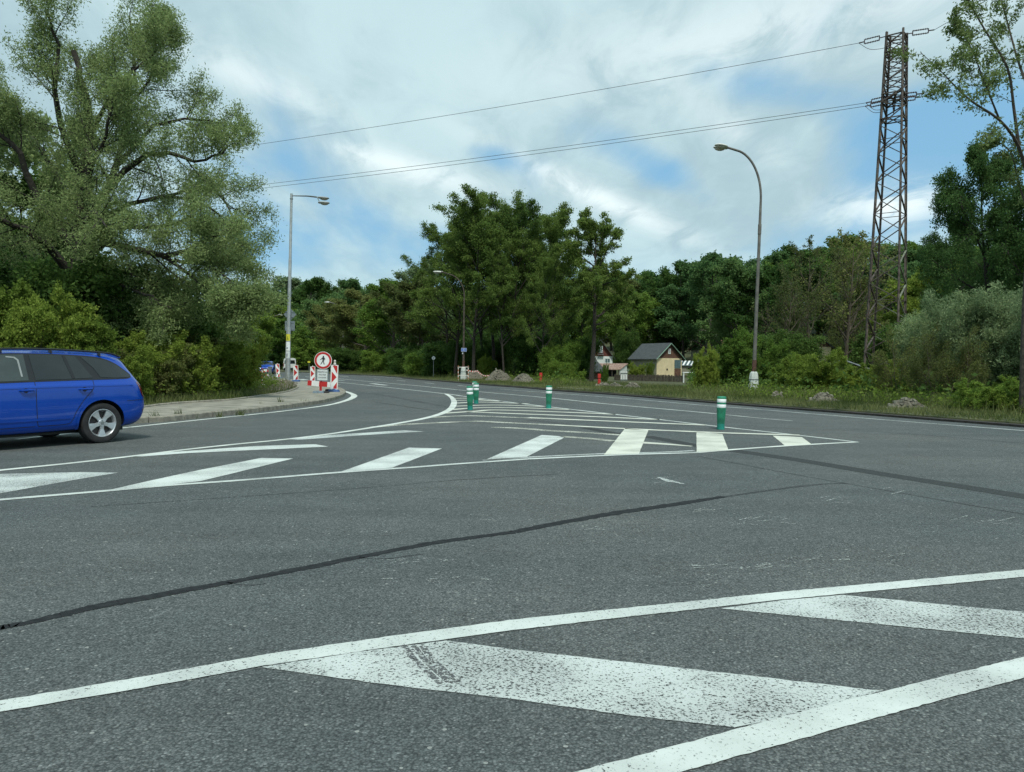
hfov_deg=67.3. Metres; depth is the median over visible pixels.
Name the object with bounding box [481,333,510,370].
undergrowth bush
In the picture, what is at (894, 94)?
pylon
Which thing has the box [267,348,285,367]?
thicket
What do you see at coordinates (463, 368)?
street lamp
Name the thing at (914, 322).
willow shrub
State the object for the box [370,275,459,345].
roadside tree
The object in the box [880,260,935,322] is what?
woodland tree
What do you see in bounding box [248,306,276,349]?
roadside tree
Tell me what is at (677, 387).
grass
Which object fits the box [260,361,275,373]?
oncoming car
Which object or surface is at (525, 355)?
undergrowth bush
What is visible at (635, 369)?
young shrub
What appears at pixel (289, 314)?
lamp post
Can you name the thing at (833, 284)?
woodland tree
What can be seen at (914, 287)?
hedge tree
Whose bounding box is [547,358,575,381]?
undergrowth bush
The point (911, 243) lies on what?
woodland tree
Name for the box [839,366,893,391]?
roadside shrub
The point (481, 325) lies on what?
alder tree
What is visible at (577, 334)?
woodland tree
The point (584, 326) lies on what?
woodland tree
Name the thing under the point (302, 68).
sky
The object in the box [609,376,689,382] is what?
ground
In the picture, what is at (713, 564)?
road marking
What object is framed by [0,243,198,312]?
dark bush
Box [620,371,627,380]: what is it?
garden gate
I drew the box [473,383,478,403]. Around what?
bollard
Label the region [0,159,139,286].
dark tree
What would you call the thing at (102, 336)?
hazel shrub
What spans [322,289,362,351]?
woodland tree
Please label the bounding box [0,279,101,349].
hazel shrub
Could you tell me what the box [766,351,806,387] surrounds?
roadside shrub
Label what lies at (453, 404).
road marking
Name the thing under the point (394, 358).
thicket
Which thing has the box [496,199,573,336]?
alder tree
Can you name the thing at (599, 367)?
cabin
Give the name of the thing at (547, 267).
alder tree
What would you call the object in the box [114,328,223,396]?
scrub bush
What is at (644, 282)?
woodland tree
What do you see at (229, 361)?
scrub bush
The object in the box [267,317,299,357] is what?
roadside tree
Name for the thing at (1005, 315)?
willow shrub
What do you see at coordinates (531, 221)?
alder tree
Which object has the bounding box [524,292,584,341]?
woodland tree
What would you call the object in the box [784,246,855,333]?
woodland tree
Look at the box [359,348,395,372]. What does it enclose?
thicket
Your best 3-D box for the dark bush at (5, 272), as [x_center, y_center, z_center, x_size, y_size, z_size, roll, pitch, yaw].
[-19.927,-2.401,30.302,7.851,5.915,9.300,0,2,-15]
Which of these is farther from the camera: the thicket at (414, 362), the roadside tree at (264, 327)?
the roadside tree at (264, 327)
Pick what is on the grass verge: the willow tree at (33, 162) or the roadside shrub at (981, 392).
the roadside shrub at (981, 392)
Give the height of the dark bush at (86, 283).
5.736 m
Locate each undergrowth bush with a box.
[426,321,477,343]
[441,338,489,376]
[471,328,500,350]
[476,355,497,374]
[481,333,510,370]
[497,328,546,338]
[497,343,516,373]
[503,331,560,376]
[535,339,587,377]
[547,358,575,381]
[551,336,603,378]
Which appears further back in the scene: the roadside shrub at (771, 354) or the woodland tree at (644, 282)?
the woodland tree at (644, 282)
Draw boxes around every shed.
[600,363,627,375]
[832,361,869,370]
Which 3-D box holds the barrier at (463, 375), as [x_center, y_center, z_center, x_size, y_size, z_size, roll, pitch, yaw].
[-3.513,-0.912,55.505,0.801,1.120,0.065,0,2,0]
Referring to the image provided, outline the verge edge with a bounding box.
[280,371,1023,427]
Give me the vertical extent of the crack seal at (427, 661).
0.002 m
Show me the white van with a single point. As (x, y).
(293, 361)
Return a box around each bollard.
[466,386,472,409]
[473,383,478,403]
[546,386,551,408]
[717,396,725,429]
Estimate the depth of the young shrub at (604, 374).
51.88 m
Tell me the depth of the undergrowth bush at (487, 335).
86.16 m
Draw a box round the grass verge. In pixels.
[280,370,1023,423]
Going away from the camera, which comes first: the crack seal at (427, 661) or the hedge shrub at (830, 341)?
the crack seal at (427, 661)
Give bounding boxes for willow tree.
[0,0,292,348]
[0,110,107,257]
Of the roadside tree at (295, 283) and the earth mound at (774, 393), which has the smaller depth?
the earth mound at (774, 393)
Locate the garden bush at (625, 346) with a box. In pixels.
[612,326,640,367]
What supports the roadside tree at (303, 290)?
on the hillside
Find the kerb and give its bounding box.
[133,378,345,423]
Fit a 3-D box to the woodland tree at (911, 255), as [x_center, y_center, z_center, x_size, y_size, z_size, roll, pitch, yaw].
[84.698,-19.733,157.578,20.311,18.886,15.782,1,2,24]
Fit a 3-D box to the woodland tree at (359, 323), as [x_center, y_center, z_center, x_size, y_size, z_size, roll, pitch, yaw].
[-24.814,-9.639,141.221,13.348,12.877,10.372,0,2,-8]
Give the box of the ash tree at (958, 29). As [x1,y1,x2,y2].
[885,0,1023,412]
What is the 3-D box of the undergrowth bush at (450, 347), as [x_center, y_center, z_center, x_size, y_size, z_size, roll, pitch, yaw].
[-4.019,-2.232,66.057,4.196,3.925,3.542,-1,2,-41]
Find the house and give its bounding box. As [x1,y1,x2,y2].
[688,339,721,361]
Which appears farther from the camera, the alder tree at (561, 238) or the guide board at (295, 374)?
the alder tree at (561, 238)
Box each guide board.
[275,363,281,377]
[292,364,299,381]
[310,366,314,380]
[328,360,339,391]
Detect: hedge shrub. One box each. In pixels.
[749,326,828,372]
[805,330,875,361]
[847,331,892,368]
[875,313,905,378]
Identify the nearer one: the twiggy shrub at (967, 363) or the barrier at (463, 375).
the twiggy shrub at (967, 363)
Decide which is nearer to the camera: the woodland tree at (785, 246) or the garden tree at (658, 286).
the garden tree at (658, 286)
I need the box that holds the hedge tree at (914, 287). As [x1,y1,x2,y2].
[864,263,958,331]
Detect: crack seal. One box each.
[0,496,724,629]
[349,390,572,683]
[583,428,1023,498]
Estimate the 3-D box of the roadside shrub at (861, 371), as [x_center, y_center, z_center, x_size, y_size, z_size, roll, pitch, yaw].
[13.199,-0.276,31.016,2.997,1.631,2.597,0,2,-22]
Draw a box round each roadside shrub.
[691,344,720,389]
[704,324,761,385]
[732,329,790,381]
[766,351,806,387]
[778,346,850,391]
[806,359,872,392]
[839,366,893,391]
[862,359,938,392]
[950,374,1018,412]
[988,382,1018,411]
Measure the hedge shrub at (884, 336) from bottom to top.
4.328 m
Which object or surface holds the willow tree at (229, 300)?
on the grass bank
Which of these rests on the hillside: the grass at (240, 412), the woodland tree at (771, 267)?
the woodland tree at (771, 267)
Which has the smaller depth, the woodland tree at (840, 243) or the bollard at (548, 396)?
the bollard at (548, 396)
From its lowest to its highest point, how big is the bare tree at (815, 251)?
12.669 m
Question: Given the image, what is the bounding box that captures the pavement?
[141,378,341,416]
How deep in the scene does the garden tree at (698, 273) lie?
103.86 m
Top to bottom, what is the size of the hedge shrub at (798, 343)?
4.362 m
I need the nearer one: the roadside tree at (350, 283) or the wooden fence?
the wooden fence
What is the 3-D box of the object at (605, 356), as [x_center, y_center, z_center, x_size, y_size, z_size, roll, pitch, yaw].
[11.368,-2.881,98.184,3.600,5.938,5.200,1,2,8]
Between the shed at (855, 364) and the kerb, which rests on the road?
the kerb
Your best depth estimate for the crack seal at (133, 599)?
4.90 m
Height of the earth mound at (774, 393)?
0.369 m
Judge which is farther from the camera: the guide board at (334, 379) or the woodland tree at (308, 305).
the woodland tree at (308, 305)
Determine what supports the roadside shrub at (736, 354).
on the grass verge
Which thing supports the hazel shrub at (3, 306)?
on the grass bank
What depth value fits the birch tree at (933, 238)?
55.21 m
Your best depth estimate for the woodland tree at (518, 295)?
149.65 m
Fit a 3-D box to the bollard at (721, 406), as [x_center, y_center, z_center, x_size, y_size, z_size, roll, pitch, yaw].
[4.256,0.546,15.658,0.184,0.677,0.184,2,2,0]
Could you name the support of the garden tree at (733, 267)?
on the hillside
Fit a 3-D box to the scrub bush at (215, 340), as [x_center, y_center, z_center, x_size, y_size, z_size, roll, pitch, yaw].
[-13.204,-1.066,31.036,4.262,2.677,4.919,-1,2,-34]
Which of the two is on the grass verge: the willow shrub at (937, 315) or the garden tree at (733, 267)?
the willow shrub at (937, 315)
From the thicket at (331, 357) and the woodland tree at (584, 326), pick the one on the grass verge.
the thicket at (331, 357)
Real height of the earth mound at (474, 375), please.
0.845 m
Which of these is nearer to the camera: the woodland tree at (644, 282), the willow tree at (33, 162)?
the willow tree at (33, 162)
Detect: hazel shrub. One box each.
[0,275,53,346]
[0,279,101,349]
[0,284,25,345]
[43,306,121,358]
[81,344,156,400]
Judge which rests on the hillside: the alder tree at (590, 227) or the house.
the house
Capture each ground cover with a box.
[143,367,287,397]
[357,352,1018,401]
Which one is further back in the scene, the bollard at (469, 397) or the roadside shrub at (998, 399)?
the bollard at (469, 397)
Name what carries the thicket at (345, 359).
on the grass verge
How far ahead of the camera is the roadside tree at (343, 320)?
99.55 m
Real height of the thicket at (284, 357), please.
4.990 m
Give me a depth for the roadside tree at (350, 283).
187.19 m
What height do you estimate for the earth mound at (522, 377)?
0.741 m
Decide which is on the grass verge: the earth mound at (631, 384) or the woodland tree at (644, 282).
the earth mound at (631, 384)
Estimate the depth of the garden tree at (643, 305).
113.42 m
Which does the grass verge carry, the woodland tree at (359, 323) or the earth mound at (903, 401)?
the earth mound at (903, 401)
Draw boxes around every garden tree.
[596,279,649,347]
[596,291,661,345]
[615,272,677,344]
[638,259,704,351]
[654,250,772,351]
[691,257,774,348]
[710,262,817,336]
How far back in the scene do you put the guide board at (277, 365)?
56.33 m
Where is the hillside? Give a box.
[270,326,873,375]
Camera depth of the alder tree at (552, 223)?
59.11 m
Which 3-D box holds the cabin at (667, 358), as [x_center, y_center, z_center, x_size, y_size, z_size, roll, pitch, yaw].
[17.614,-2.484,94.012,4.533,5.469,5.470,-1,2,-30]
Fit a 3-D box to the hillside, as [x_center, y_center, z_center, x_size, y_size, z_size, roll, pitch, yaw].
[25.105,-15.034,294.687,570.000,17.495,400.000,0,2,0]
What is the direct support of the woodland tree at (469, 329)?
on the hillside
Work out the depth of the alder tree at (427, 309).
61.14 m
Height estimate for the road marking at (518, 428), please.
0.001 m
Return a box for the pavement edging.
[144,383,298,406]
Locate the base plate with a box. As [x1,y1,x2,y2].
[313,391,328,392]
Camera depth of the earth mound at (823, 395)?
25.75 m
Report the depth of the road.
4.75 m
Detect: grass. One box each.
[148,395,310,418]
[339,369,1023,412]
[581,380,692,391]
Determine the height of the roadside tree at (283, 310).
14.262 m
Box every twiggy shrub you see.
[867,318,959,396]
[904,322,991,398]
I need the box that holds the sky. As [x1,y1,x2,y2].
[0,0,1023,293]
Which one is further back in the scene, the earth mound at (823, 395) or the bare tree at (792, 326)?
the bare tree at (792, 326)
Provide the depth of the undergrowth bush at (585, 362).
59.16 m
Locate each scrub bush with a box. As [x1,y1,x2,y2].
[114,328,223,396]
[116,343,201,398]
[131,329,252,390]
[167,330,231,357]
[184,335,271,389]
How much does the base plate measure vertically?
0.080 m
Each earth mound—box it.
[278,379,297,383]
[466,370,483,378]
[485,369,511,380]
[513,373,534,381]
[625,382,639,387]
[772,391,782,396]
[808,392,836,401]
[886,397,929,408]
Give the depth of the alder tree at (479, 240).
58.46 m
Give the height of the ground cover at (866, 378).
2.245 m
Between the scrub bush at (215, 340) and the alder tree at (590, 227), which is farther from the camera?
the alder tree at (590, 227)
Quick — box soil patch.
[258,383,295,390]
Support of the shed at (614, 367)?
on the ground at (685, 379)
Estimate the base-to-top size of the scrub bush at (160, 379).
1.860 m
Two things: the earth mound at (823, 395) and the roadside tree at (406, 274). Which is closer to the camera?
the earth mound at (823, 395)
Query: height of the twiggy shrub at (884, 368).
3.098 m
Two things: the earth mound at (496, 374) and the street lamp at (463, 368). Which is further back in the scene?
the street lamp at (463, 368)
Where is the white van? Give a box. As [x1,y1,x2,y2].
[283,358,296,369]
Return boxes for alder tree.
[399,220,474,374]
[408,204,485,377]
[429,184,527,369]
[440,226,521,346]
[445,189,534,360]
[461,198,563,375]
[474,225,534,372]
[483,213,582,335]
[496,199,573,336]
[507,201,592,337]
[514,246,568,375]
[548,266,585,345]
[553,206,642,381]
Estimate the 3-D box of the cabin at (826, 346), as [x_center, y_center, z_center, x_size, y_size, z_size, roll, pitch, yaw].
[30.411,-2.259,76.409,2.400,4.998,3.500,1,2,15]
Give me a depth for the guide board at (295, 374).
48.13 m
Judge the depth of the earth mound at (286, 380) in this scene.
43.48 m
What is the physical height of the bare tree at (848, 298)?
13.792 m
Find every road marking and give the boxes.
[0,375,1023,771]
[0,389,1023,726]
[0,391,853,470]
[245,475,1014,589]
[371,415,658,440]
[448,399,810,454]
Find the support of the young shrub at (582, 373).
on the grass verge
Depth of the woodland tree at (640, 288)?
131.10 m
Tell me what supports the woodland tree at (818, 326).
on the hillside
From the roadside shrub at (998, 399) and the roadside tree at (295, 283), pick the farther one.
the roadside tree at (295, 283)
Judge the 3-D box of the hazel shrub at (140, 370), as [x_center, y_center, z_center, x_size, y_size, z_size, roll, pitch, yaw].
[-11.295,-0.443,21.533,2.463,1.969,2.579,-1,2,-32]
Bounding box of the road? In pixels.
[0,372,1023,771]
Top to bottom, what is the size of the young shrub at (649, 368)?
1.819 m
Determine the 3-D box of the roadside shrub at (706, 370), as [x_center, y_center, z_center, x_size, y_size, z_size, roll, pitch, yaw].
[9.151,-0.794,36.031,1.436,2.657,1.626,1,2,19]
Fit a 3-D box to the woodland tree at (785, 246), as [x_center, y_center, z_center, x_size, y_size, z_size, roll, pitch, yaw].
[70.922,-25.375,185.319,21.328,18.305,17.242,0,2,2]
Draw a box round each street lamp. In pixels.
[433,271,466,379]
[713,143,761,387]
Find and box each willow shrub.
[891,308,947,389]
[902,281,1021,389]
[933,286,1020,386]
[975,277,1022,378]
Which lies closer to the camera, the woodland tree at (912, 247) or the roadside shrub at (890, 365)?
the roadside shrub at (890, 365)
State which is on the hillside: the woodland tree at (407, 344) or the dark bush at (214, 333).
the woodland tree at (407, 344)
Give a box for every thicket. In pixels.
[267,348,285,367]
[280,349,309,369]
[310,348,356,370]
[325,346,364,371]
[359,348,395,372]
[385,345,423,374]
[400,349,430,375]
[418,338,489,376]
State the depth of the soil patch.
38.26 m
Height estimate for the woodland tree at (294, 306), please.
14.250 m
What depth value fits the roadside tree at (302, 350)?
120.24 m
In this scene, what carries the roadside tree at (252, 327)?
on the grass bank
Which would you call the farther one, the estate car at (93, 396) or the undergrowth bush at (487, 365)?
the undergrowth bush at (487, 365)
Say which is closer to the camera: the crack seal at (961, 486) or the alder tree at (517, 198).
the crack seal at (961, 486)
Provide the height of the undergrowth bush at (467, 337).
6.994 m
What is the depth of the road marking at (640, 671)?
3.23 m
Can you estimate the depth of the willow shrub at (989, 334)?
25.99 m
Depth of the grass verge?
25.19 m
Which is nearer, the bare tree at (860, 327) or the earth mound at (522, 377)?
the earth mound at (522, 377)
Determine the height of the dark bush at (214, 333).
4.948 m
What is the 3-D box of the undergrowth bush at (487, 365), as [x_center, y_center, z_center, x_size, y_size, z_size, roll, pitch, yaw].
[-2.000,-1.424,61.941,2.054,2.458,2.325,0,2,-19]
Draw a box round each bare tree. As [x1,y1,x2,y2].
[750,279,822,337]
[758,234,851,347]
[791,227,897,356]
[810,248,889,342]
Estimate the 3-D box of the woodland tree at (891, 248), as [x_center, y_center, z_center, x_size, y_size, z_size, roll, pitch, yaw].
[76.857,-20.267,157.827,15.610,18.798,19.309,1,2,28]
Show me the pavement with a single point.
(303, 391)
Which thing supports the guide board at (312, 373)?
on the pavement
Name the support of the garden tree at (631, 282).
on the hillside
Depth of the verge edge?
23.08 m
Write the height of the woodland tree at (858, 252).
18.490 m
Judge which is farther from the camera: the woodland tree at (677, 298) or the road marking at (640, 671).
the woodland tree at (677, 298)
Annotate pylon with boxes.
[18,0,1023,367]
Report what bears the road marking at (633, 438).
on the road
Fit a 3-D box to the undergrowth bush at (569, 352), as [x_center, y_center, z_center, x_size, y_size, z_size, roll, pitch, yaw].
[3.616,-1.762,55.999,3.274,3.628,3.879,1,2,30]
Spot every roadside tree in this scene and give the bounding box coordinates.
[200,304,265,338]
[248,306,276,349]
[250,300,304,343]
[265,273,316,300]
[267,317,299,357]
[278,276,340,324]
[283,325,338,369]
[301,298,376,349]
[307,278,342,300]
[314,288,396,352]
[336,277,376,345]
[348,277,432,352]
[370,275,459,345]
[391,258,454,347]
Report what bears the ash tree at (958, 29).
on the grass verge
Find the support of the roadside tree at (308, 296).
on the hillside
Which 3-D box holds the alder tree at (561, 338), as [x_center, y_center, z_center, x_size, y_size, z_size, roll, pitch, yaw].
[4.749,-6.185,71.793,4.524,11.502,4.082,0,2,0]
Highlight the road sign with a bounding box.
[314,352,331,390]
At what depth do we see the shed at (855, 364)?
61.65 m
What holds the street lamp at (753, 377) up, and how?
on the grass verge
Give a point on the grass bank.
(228, 398)
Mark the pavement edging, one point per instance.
(180, 402)
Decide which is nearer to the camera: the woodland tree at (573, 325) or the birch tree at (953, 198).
the birch tree at (953, 198)
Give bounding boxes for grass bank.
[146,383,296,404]
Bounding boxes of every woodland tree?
[275,299,313,364]
[286,295,336,341]
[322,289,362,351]
[352,304,404,350]
[395,334,426,356]
[451,309,490,338]
[512,289,534,312]
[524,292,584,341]
[563,284,607,333]
[569,293,608,343]
[585,270,632,283]
[601,276,635,350]
[632,271,677,336]
[636,282,656,338]
[648,281,708,360]
[741,282,803,334]
[753,249,792,265]
[760,243,811,264]
[764,262,786,323]
[773,259,841,337]
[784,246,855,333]
[799,257,875,340]
[813,232,880,263]
[830,259,934,335]
[845,240,908,270]
[869,240,921,262]
[873,244,909,310]
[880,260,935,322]
[896,241,951,251]
[901,244,933,261]
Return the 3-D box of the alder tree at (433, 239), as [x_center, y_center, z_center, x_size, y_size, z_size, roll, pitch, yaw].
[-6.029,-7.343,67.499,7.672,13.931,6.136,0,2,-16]
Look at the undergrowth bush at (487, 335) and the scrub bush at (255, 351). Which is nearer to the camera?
the scrub bush at (255, 351)
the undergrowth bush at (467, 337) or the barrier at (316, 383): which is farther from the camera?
the undergrowth bush at (467, 337)
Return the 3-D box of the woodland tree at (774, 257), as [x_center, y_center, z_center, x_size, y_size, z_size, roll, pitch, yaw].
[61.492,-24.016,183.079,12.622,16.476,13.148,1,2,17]
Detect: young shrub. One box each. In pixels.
[569,369,586,380]
[600,363,608,381]
[628,361,646,377]
[644,360,654,375]
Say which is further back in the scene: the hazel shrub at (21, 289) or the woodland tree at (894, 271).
the woodland tree at (894, 271)
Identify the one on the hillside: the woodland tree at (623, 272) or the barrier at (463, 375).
the woodland tree at (623, 272)
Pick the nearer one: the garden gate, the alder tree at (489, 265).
the alder tree at (489, 265)
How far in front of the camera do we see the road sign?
30.56 m
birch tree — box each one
[914,218,981,319]
[916,138,1022,319]
[981,184,1023,304]
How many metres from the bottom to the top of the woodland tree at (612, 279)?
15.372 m
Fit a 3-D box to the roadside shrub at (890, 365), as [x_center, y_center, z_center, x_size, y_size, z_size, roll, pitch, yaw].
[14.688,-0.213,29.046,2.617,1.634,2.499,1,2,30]
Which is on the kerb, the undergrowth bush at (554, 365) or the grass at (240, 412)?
the grass at (240, 412)
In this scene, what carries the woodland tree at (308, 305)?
on the hillside
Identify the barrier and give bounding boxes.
[307,380,329,390]
[458,366,468,378]
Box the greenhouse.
[682,361,692,371]
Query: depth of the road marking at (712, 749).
3.29 m
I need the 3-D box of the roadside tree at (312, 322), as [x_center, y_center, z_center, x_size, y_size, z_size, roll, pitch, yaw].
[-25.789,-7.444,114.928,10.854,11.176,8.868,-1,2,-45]
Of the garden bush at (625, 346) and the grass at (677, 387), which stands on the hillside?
the garden bush at (625, 346)
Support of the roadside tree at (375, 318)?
on the grass verge
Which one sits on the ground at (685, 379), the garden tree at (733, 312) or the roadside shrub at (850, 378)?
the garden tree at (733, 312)
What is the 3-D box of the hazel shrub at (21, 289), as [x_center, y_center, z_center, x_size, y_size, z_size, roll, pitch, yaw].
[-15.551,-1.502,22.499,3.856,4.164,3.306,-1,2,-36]
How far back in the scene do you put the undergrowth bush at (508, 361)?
65.84 m
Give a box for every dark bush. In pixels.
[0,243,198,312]
[0,248,53,311]
[9,250,216,386]
[133,300,235,346]
[224,321,258,356]
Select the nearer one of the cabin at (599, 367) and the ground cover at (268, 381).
the ground cover at (268, 381)
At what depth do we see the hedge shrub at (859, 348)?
65.97 m
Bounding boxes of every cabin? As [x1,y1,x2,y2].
[587,360,601,378]
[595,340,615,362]
[628,343,685,375]
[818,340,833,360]
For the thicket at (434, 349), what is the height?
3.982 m
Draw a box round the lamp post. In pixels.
[284,193,329,379]
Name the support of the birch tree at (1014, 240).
on the grass verge
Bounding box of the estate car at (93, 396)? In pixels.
[0,348,143,442]
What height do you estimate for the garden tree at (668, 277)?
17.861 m
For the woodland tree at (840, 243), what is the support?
on the hillside
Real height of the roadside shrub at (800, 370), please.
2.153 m
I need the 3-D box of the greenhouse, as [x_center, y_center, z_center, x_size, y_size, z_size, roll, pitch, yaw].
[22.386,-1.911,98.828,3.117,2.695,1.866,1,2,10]
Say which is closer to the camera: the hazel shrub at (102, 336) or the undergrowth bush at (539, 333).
the hazel shrub at (102, 336)
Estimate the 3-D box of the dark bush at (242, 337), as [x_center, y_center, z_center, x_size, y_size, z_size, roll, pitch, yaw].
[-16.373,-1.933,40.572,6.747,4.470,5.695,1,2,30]
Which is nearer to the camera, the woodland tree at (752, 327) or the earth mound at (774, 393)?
the earth mound at (774, 393)
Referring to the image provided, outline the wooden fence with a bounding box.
[614,374,682,381]
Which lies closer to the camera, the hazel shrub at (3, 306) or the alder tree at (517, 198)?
the hazel shrub at (3, 306)

